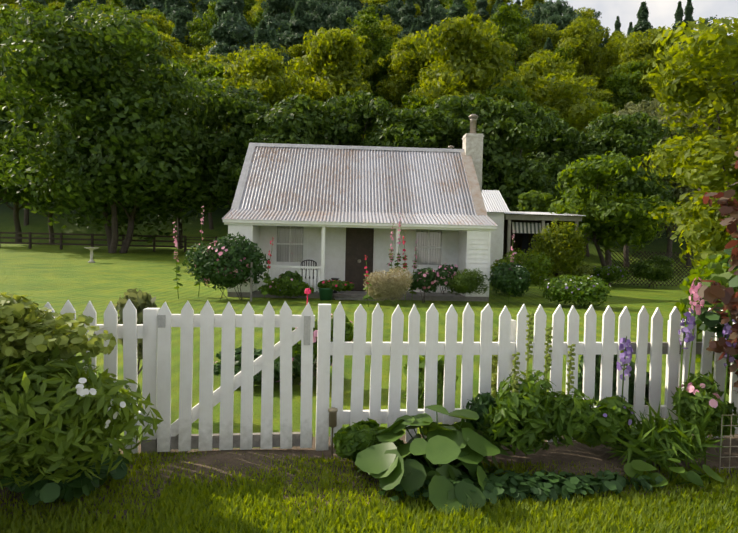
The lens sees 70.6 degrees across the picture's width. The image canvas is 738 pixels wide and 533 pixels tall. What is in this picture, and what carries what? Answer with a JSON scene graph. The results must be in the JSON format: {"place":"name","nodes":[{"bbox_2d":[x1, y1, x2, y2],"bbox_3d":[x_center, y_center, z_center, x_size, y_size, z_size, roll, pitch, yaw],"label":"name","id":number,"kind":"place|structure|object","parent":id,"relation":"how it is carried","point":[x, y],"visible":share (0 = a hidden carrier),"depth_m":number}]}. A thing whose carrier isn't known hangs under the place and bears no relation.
{"place":"outdoors","nodes":[
{"label":"outdoors","id":0,"kind":"place"},
{"bbox_2d":[0,112,736,532],"bbox_3d":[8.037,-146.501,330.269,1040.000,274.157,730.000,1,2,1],"label":"ground","id":1,"kind":"structure","parent":0,"point":[54,276],"depth_m":15.00},
{"bbox_2d":[0,5,32,46],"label":"tree","id":2,"kind":"object","parent":1,"relation":"on","point":[2,10],"visible":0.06,"depth_m":82.95},
{"bbox_2d":[0,77,53,200],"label":"tree","id":3,"kind":"object","parent":1,"relation":"on","point":[5,125],"visible":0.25,"depth_m":43.82},
{"bbox_2d":[0,115,63,241],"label":"tree","id":4,"kind":"object","parent":1,"relation":"on","point":[17,198],"visible":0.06,"depth_m":50.09},
{"bbox_2d":[21,0,59,26],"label":"hill tree","id":5,"kind":"object","parent":1,"relation":"on","point":[33,5],"visible":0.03,"depth_m":87.84},
{"bbox_2d":[21,143,69,242],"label":"tree","id":6,"kind":"object","parent":1,"relation":"on","point":[49,215],"visible":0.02,"depth_m":56.01},
{"bbox_2d":[0,444,128,504],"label":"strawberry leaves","id":7,"kind":"object","parent":1,"relation":"on","point":[46,491],"visible":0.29,"depth_m":2.85},
{"bbox_2d":[0,319,163,489],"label":"flowering shrub","id":8,"kind":"object","parent":1,"relation":"on","point":[55,409],"visible":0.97,"depth_m":2.68},
{"bbox_2d":[0,292,116,358],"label":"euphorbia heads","id":9,"kind":"object","parent":8,"relation":"on","point":[22,329],"visible":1,"depth_m":2.85},
{"bbox_2d":[0,231,217,251],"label":"rail fence","id":10,"kind":"object","parent":1,"relation":"on","point":[92,244],"visible":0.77,"depth_m":40.39},
{"bbox_2d":[0,1,231,252],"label":"tree","id":11,"kind":"object","parent":1,"relation":"on","point":[129,136],"visible":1,"depth_m":33.53},
{"bbox_2d":[113,283,156,374],"bbox_3d":[-1.983,0.606,4.527,0.484,0.932,0.388,1,2,-7],"label":"shrub","id":12,"kind":"object","parent":1,"relation":"on","point":[140,301],"visible":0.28,"depth_m":4.43},
{"bbox_2d":[135,14,186,43],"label":"hill tree","id":13,"kind":"object","parent":1,"relation":"on","point":[164,27],"visible":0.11,"depth_m":91.83},
{"bbox_2d":[137,30,199,69],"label":"tree","id":14,"kind":"object","parent":1,"relation":"on","point":[165,52],"visible":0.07,"depth_m":71.40},
{"bbox_2d":[140,59,210,248],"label":"tree","id":15,"kind":"object","parent":1,"relation":"on","point":[177,65],"visible":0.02,"depth_m":44.94},
{"bbox_2d":[164,0,216,46],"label":"hill tree","id":16,"kind":"object","parent":1,"relation":"on","point":[184,16],"visible":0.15,"depth_m":97.90},
{"bbox_2d":[186,0,218,50],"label":"hill tree","id":17,"kind":"object","parent":1,"relation":"on","point":[202,38],"visible":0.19,"depth_m":93.84},
{"bbox_2d":[172,52,238,96],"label":"hill tree","id":18,"kind":"object","parent":1,"relation":"on","point":[195,58],"visible":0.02,"depth_m":66.55},
{"bbox_2d":[191,60,235,229],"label":"tree","id":19,"kind":"object","parent":1,"relation":"on","point":[215,72],"visible":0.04,"depth_m":62.86},
{"bbox_2d":[206,0,237,62],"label":"hill tree","id":20,"kind":"object","parent":1,"relation":"on","point":[221,6],"visible":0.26,"depth_m":79.36},
{"bbox_2d":[182,232,269,299],"bbox_3d":[-3.866,0.017,14.167,2.368,1.933,1.450,1,2,-2],"label":"rose bush","id":21,"kind":"object","parent":1,"relation":"on","point":[225,262],"visible":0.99,"depth_m":13.83},
{"bbox_2d":[194,85,276,209],"bbox_3d":[-9.557,-6.788,38.073,7.715,12.481,9.617,1,2,-12],"label":"tree","id":22,"kind":"object","parent":1,"relation":"on","point":[229,152],"visible":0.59,"depth_m":35.77},
{"bbox_2d":[204,10,291,70],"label":"hill tree","id":23,"kind":"object","parent":1,"relation":"on","point":[241,31],"visible":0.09,"depth_m":76.94},
{"bbox_2d":[220,42,299,131],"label":"tree","id":24,"kind":"object","parent":1,"relation":"on","point":[258,71],"visible":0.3,"depth_m":47.23},
{"bbox_2d":[254,19,269,53],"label":"hill tree","id":25,"kind":"object","parent":1,"relation":"on","point":[262,34],"visible":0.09,"depth_m":67.18},
{"bbox_2d":[213,346,332,382],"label":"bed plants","id":26,"kind":"object","parent":1,"relation":"on","point":[296,365],"visible":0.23,"depth_m":5.44},
{"bbox_2d":[255,0,295,29],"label":"hill tree","id":27,"kind":"object","parent":1,"relation":"on","point":[280,8],"visible":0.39,"depth_m":134.16},
{"bbox_2d":[264,15,289,44],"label":"hill tree","id":28,"kind":"object","parent":1,"relation":"on","point":[276,24],"visible":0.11,"depth_m":123.05},
{"bbox_2d":[257,276,313,297],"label":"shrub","id":29,"kind":"object","parent":1,"relation":"on","point":[282,286],"visible":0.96,"depth_m":14.48},
{"bbox_2d":[232,92,358,177],"bbox_3d":[-4.319,-5.516,33.943,9.051,11.012,7.261,1,2,-17],"label":"tree","id":30,"kind":"object","parent":1,"relation":"on","point":[300,119],"visible":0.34,"depth_m":32.23},
{"bbox_2d":[283,1,311,66],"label":"hill tree","id":31,"kind":"object","parent":1,"relation":"on","point":[298,27],"visible":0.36,"depth_m":96.24},
{"bbox_2d":[283,43,312,72],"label":"hill tree","id":32,"kind":"object","parent":1,"relation":"on","point":[298,49],"visible":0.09,"depth_m":91.97},
{"bbox_2d":[288,0,335,36],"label":"hill tree","id":33,"kind":"object","parent":1,"relation":"on","point":[321,8],"visible":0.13,"depth_m":109.19},
{"bbox_2d":[292,314,353,384],"bbox_3d":[-0.529,0.856,5.425,0.829,0.748,0.611,1,2,-7],"label":"shrub","id":34,"kind":"object","parent":1,"relation":"on","point":[296,347],"visible":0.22,"depth_m":5.35},
{"bbox_2d":[284,27,382,141],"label":"tree","id":35,"kind":"object","parent":1,"relation":"on","point":[336,73],"visible":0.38,"depth_m":49.39},
{"bbox_2d":[317,279,353,291],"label":"geraniums","id":36,"kind":"object","parent":1,"relation":"on","point":[342,286],"visible":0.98,"depth_m":14.59},
{"bbox_2d":[313,6,357,33],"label":"hill tree","id":37,"kind":"object","parent":1,"relation":"on","point":[349,13],"visible":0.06,"depth_m":116.42},
{"bbox_2d":[325,11,356,32],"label":"hill tree","id":38,"kind":"object","parent":1,"relation":"on","point":[333,20],"visible":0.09,"depth_m":106.49},
{"bbox_2d":[322,90,393,145],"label":"tree","id":39,"kind":"object","parent":1,"relation":"on","point":[361,112],"visible":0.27,"depth_m":33.56},
{"bbox_2d":[227,290,488,301],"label":"verandah deck","id":40,"kind":"structure","parent":1,"relation":"on","point":[359,295],"depth_m":15.24},
{"bbox_2d":[223,219,496,296],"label":"verandah posts and ends","id":41,"kind":"object","parent":40,"relation":"on","point":[474,244],"visible":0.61,"depth_m":15.13},
{"bbox_2d":[259,225,458,292],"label":"cottage walls","id":42,"kind":"structure","parent":1,"relation":"on","point":[333,250],"depth_m":16.37},
{"bbox_2d":[272,226,446,269],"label":"window frames","id":43,"kind":"structure","parent":42,"relation":"attached to","point":[305,244],"depth_m":16.35},
{"bbox_2d":[277,226,441,264],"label":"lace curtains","id":44,"kind":"object","parent":42,"relation":"in","point":[295,251],"visible":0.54,"depth_m":16.44},
{"bbox_2d":[222,208,497,225],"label":"verandah roof","id":45,"kind":"structure","parent":42,"relation":"attached to","point":[356,217],"depth_m":15.62},
{"bbox_2d":[239,146,484,215],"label":"roof front","id":46,"kind":"structure","parent":42,"relation":"on","point":[342,180],"depth_m":17.43},
{"bbox_2d":[231,143,464,208],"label":"roof flashings","id":47,"kind":"object","parent":46,"relation":"on","point":[242,180],"visible":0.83,"depth_m":18.78},
{"bbox_2d":[461,152,486,214],"bbox_3d":[3.539,-2.873,17.756,0.330,2.748,2.780,1,2,-2],"label":"roof edge","id":48,"kind":"object","parent":42,"relation":"attached to","point":[479,204],"visible":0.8,"depth_m":17.52},
{"bbox_2d":[342,227,376,280],"bbox_3d":[-0.304,-0.278,16.426,1.080,2.100,0.125,1,2,-2],"label":"door frame","id":49,"kind":"object","parent":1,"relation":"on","point":[344,250],"visible":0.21,"depth_m":16.36},
{"bbox_2d":[345,228,373,290],"bbox_3d":[-0.308,-0.236,16.505,0.880,1.990,0.050,1,2,-2],"label":"front door","id":50,"kind":"structure","parent":49,"relation":"attached to","point":[359,243],"depth_m":16.49},
{"bbox_2d":[0,448,737,532],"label":"lawn grass","id":51,"kind":"structure","parent":1,"relation":"on","point":[701,517],"depth_m":2.89},
{"bbox_2d":[0,433,737,518],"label":"soil beds","id":52,"kind":"object","parent":1,"relation":"on","point":[577,453],"visible":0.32,"depth_m":3.49},
{"bbox_2d":[333,418,403,461],"bbox_3d":[-0.007,1.148,3.436,0.474,0.239,0.318,1,2,-7],"label":"shrub","id":53,"kind":"object","parent":52,"relation":"on","point":[352,441],"visible":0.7,"depth_m":3.35},
{"bbox_2d":[491,329,498,397],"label":"shrub","id":54,"kind":"object","parent":52,"relation":"on","point":[494,375],"visible":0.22,"depth_m":4.39},
{"bbox_2d":[346,13,392,97],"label":"hill tree","id":55,"kind":"object","parent":1,"relation":"on","point":[376,47],"visible":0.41,"depth_m":94.34},
{"bbox_2d":[351,19,403,41],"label":"hill tree","id":56,"kind":"object","parent":1,"relation":"on","point":[387,29],"visible":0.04,"depth_m":100.72},
{"bbox_2d":[363,266,412,301],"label":"straw grass clump","id":57,"kind":"object","parent":1,"relation":"on","point":[384,285],"visible":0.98,"depth_m":13.73},
{"bbox_2d":[44,299,737,453],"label":"picket fence","id":58,"kind":"object","parent":1,"relation":"on","point":[156,381],"visible":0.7,"depth_m":3.73},
{"bbox_2d":[158,315,310,344],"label":"gate straps","id":59,"kind":"object","parent":58,"relation":"attached to","point":[162,318],"visible":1,"depth_m":3.66},
{"bbox_2d":[617,337,632,380],"bbox_3d":[1.785,0.649,3.636,0.093,0.309,0.098,1,2,-7],"label":"flower spike","id":60,"kind":"object","parent":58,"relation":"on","point":[627,352],"visible":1,"depth_m":3.62},
{"bbox_2d":[678,309,695,348],"bbox_3d":[2.199,0.431,3.600,0.105,0.285,0.091,1,2,-7],"label":"flower spike","id":61,"kind":"object","parent":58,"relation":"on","point":[688,327],"visible":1,"depth_m":3.58},
{"bbox_2d":[375,33,435,110],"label":"hill tree","id":62,"kind":"object","parent":1,"relation":"on","point":[398,80],"visible":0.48,"depth_m":85.82},
{"bbox_2d":[398,0,417,41],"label":"hill tree","id":63,"kind":"object","parent":1,"relation":"on","point":[408,9],"visible":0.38,"depth_m":125.32},
{"bbox_2d":[359,105,469,148],"bbox_3d":[2.339,-4.753,32.703,6.807,10.278,8.486,0,2,-30],"label":"tree","id":64,"kind":"object","parent":1,"relation":"on","point":[411,128],"visible":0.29,"depth_m":31.23},
{"bbox_2d":[401,94,433,118],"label":"tree","id":65,"kind":"object","parent":1,"relation":"on","point":[420,101],"visible":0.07,"depth_m":58.05},
{"bbox_2d":[397,43,441,107],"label":"hill tree","id":66,"kind":"object","parent":1,"relation":"on","point":[416,86],"visible":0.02,"depth_m":85.17},
{"bbox_2d":[408,267,440,302],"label":"rose bush","id":67,"kind":"object","parent":1,"relation":"on","point":[424,280],"visible":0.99,"depth_m":14.41},
{"bbox_2d":[409,61,445,102],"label":"hill tree","id":68,"kind":"object","parent":1,"relation":"on","point":[420,90],"visible":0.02,"depth_m":72.95},
{"bbox_2d":[141,342,714,454],"bbox_3d":[1.034,0.987,3.945,5.240,0.840,0.103,1,2,-7],"label":"fence rail","id":69,"kind":"object","parent":1,"relation":"on","point":[147,447],"visible":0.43,"depth_m":3.67},
{"bbox_2d":[402,355,458,408],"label":"garden plants","id":70,"kind":"object","parent":1,"relation":"on","point":[440,375],"visible":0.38,"depth_m":4.00},
{"bbox_2d":[355,405,512,513],"bbox_3d":[0.412,1.152,3.263,1.023,0.524,0.810,1,2,-7],"label":"bergenia","id":71,"kind":"object","parent":1,"relation":"on","point":[452,451],"visible":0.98,"depth_m":3.14},
{"bbox_2d":[435,263,458,293],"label":"pink roses","id":72,"kind":"object","parent":1,"relation":"on","point":[443,272],"visible":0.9,"depth_m":14.60},
{"bbox_2d":[441,0,467,52],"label":"hill tree","id":73,"kind":"object","parent":1,"relation":"on","point":[458,8],"visible":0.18,"depth_m":90.83},
{"bbox_2d":[443,268,488,295],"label":"dark shrub","id":74,"kind":"object","parent":1,"relation":"on","point":[462,282],"visible":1,"depth_m":14.33},
{"bbox_2d":[423,92,519,189],"bbox_3d":[5.632,-5.421,34.618,7.261,11.746,9.051,0,2,-24],"label":"tree","id":75,"kind":"object","parent":1,"relation":"on","point":[459,108],"visible":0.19,"depth_m":32.58},
{"bbox_2d":[462,133,483,192],"bbox_3d":[3.855,-1.947,19.191,0.890,5.720,1.500,1,2,-2],"label":"chimney","id":76,"kind":"object","parent":1,"relation":"on","point":[473,145],"visible":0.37,"depth_m":18.83},
{"bbox_2d":[410,12,538,147],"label":"tree","id":77,"kind":"object","parent":1,"relation":"on","point":[473,57],"visible":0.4,"depth_m":47.12},
{"bbox_2d":[461,392,508,443],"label":"leafy plant","id":78,"kind":"object","parent":1,"relation":"on","point":[480,406],"visible":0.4,"depth_m":3.58},
{"bbox_2d":[486,211,503,281],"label":"building walls","id":79,"kind":"structure","parent":1,"relation":"on","point":[497,238],"depth_m":22.79},
{"bbox_2d":[482,190,509,211],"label":"roof front","id":80,"kind":"structure","parent":79,"relation":"on","point":[493,200],"depth_m":23.38},
{"bbox_2d":[448,99,569,214],"bbox_3d":[8.308,-4.829,32.648,7.920,11.012,6.353,3,2,40],"label":"tree","id":81,"kind":"object","parent":1,"relation":"on","point":[519,175],"visible":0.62,"depth_m":31.06},
{"bbox_2d":[488,262,530,296],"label":"dark shrub","id":82,"kind":"object","parent":1,"relation":"on","point":[501,278],"visible":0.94,"depth_m":14.67},
{"bbox_2d":[488,2,532,76],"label":"hill tree","id":83,"kind":"object","parent":1,"relation":"on","point":[510,16],"visible":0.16,"depth_m":85.11},
{"bbox_2d":[378,469,663,504],"bbox_3d":[0.936,1.332,3.168,1.781,0.145,0.370,1,2,-7],"label":"ground cover","id":84,"kind":"object","parent":1,"relation":"on","point":[540,485],"visible":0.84,"depth_m":3.11},
{"bbox_2d":[489,248,552,290],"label":"corner shrub","id":85,"kind":"object","parent":1,"relation":"on","point":[529,264],"visible":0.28,"depth_m":17.09},
{"bbox_2d":[484,81,560,155],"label":"tree","id":86,"kind":"object","parent":1,"relation":"on","point":[510,94],"visible":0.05,"depth_m":45.41},
{"bbox_2d":[516,190,552,278],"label":"conical tree","id":87,"kind":"object","parent":1,"relation":"on","point":[533,201],"visible":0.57,"depth_m":26.89},
{"bbox_2d":[503,214,567,276],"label":"shelter plank wall","id":88,"kind":"structure","parent":1,"relation":"on","point":[517,243],"depth_m":26.60},
{"bbox_2d":[513,23,563,67],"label":"hill tree","id":89,"kind":"object","parent":1,"relation":"on","point":[538,36],"visible":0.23,"depth_m":97.95},
{"bbox_2d":[482,370,600,456],"bbox_3d":[1.143,0.985,3.517,0.814,0.568,0.463,1,2,-7],"label":"leafy plant","id":90,"kind":"object","parent":1,"relation":"on","point":[525,416],"visible":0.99,"depth_m":3.41},
{"bbox_2d":[504,214,581,278],"bbox_3d":[7.888,-0.880,23.743,3.500,2.870,0.180,1,2,-2],"label":"shelter frame","id":91,"kind":"object","parent":1,"relation":"on","point":[544,218],"visible":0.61,"depth_m":23.62},
{"bbox_2d":[511,313,575,409],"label":"delphinium spikes","id":92,"kind":"object","parent":1,"relation":"on","point":[547,348],"visible":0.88,"depth_m":3.50},
{"bbox_2d":[521,0,572,49],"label":"hill tree","id":93,"kind":"object","parent":1,"relation":"on","point":[545,10],"visible":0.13,"depth_m":129.62},
{"bbox_2d":[501,111,596,215],"bbox_3d":[12.063,-5.216,37.778,6.807,11.746,8.486,1,2,-17],"label":"tree","id":94,"kind":"object","parent":1,"relation":"on","point":[558,145],"visible":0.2,"depth_m":35.82},
{"bbox_2d":[519,49,579,81],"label":"hill tree","id":95,"kind":"object","parent":1,"relation":"on","point":[545,65],"visible":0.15,"depth_m":70.70},
{"bbox_2d":[539,7,581,38],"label":"hill tree","id":96,"kind":"object","parent":1,"relation":"on","point":[570,15],"visible":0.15,"depth_m":101.93},
{"bbox_2d":[511,69,611,215],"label":"tree","id":97,"kind":"object","parent":1,"relation":"on","point":[573,109],"visible":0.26,"depth_m":47.94},
{"bbox_2d":[539,274,611,306],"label":"flowering bush","id":98,"kind":"object","parent":1,"relation":"on","point":[574,288],"visible":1,"depth_m":14.02},
{"bbox_2d":[546,16,615,90],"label":"hill tree","id":99,"kind":"object","parent":1,"relation":"on","point":[581,40],"visible":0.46,"depth_m":90.20},
{"bbox_2d":[561,7,602,54],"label":"hill tree","id":100,"kind":"object","parent":1,"relation":"on","point":[586,14],"visible":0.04,"depth_m":130.98},
{"bbox_2d":[574,80,620,128],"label":"hill tree","id":101,"kind":"object","parent":1,"relation":"on","point":[603,93],"visible":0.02,"depth_m":67.42},
{"bbox_2d":[578,395,635,447],"bbox_3d":[1.642,1.091,3.657,0.520,0.369,0.315,1,2,-7],"label":"flowering plant","id":102,"kind":"object","parent":1,"relation":"on","point":[614,410],"visible":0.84,"depth_m":3.56},
{"bbox_2d":[591,265,629,282],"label":"shrub","id":103,"kind":"object","parent":1,"relation":"on","point":[607,273],"visible":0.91,"depth_m":22.86},
{"bbox_2d":[593,34,631,89],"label":"hill tree","id":104,"kind":"object","parent":1,"relation":"on","point":[612,42],"visible":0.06,"depth_m":93.53},
{"bbox_2d":[578,355,648,404],"bbox_3d":[1.960,0.881,4.202,0.668,0.536,0.346,1,2,-7],"label":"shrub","id":105,"kind":"object","parent":1,"relation":"on","point":[597,379],"visible":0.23,"depth_m":4.11},
{"bbox_2d":[548,150,681,284],"bbox_3d":[11.272,-2.333,24.886,5.621,6.390,5.577,1,2,1],"label":"tree","id":106,"kind":"object","parent":1,"relation":"on","point":[611,220],"visible":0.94,"depth_m":23.89},
{"bbox_2d":[559,111,687,265],"bbox_3d":[17.514,-5.082,37.463,7.261,11.746,9.051,0,2,-31],"label":"tree","id":107,"kind":"object","parent":1,"relation":"on","point":[624,134],"visible":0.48,"depth_m":35.63},
{"bbox_2d":[601,60,650,110],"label":"hill tree","id":108,"kind":"object","parent":1,"relation":"on","point":[623,90],"visible":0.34,"depth_m":80.13},
{"bbox_2d":[598,98,680,266],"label":"tree","id":109,"kind":"object","parent":1,"relation":"on","point":[644,106],"visible":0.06,"depth_m":52.37},
{"bbox_2d":[632,1,652,38],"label":"hill tree","id":110,"kind":"object","parent":1,"relation":"on","point":[643,24],"visible":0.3,"depth_m":104.80},
{"bbox_2d":[605,25,684,103],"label":"hill tree","id":111,"kind":"object","parent":1,"relation":"on","point":[639,49],"visible":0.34,"depth_m":83.09},
{"bbox_2d":[602,251,695,285],"bbox_3d":[13.519,0.152,24.601,5.138,1.718,0.016,1,2,1],"label":"wire fence","id":112,"kind":"object","parent":1,"relation":"on","point":[647,260],"visible":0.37,"depth_m":24.59},
{"bbox_2d":[629,254,674,286],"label":"border shrub","id":113,"kind":"object","parent":1,"relation":"on","point":[656,268],"visible":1,"depth_m":22.47},
{"bbox_2d":[601,399,724,481],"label":"iris leaves","id":114,"kind":"object","parent":1,"relation":"on","point":[660,441],"visible":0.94,"depth_m":3.50},
{"bbox_2d":[624,458,723,487],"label":"round leaf plant","id":115,"kind":"object","parent":1,"relation":"on","point":[633,468],"visible":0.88,"depth_m":3.30},
{"bbox_2d":[617,279,730,452],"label":"flower stems","id":116,"kind":"object","parent":1,"relation":"on","point":[689,372],"visible":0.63,"depth_m":3.62},
{"bbox_2d":[689,277,704,314],"bbox_3d":[2.346,0.214,3.732,0.097,0.277,0.090,1,2,-7],"label":"flower spike","id":117,"kind":"object","parent":116,"relation":"attached to","point":[693,289],"visible":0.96,"depth_m":3.71},
{"bbox_2d":[629,102,735,265],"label":"tree","id":118,"kind":"object","parent":1,"relation":"on","point":[679,191],"visible":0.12,"depth_m":41.69},
{"bbox_2d":[632,17,737,273],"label":"tree","id":119,"kind":"object","parent":1,"relation":"on","point":[709,88],"visible":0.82,"depth_m":15.91},
{"bbox_2d":[670,371,737,439],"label":"rose bush","id":120,"kind":"object","parent":1,"relation":"on","point":[701,395],"visible":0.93,"depth_m":3.67},
{"bbox_2d":[673,254,737,395],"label":"corner greens","id":121,"kind":"object","parent":1,"relation":"on","point":[721,274],"visible":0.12,"depth_m":4.49},
{"bbox_2d":[690,224,737,376],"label":"green shrub","id":122,"kind":"object","parent":1,"relation":"on","point":[711,320],"visible":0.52,"depth_m":3.72},
{"bbox_2d":[698,147,737,392],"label":"purple leaf shrub","id":123,"kind":"object","parent":1,"relation":"on","point":[715,291],"visible":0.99,"depth_m":3.44},
{"bbox_2d":[508,0,737,37],"label":"sky","id":124,"kind":"structure","parent":0,"point":[661,12]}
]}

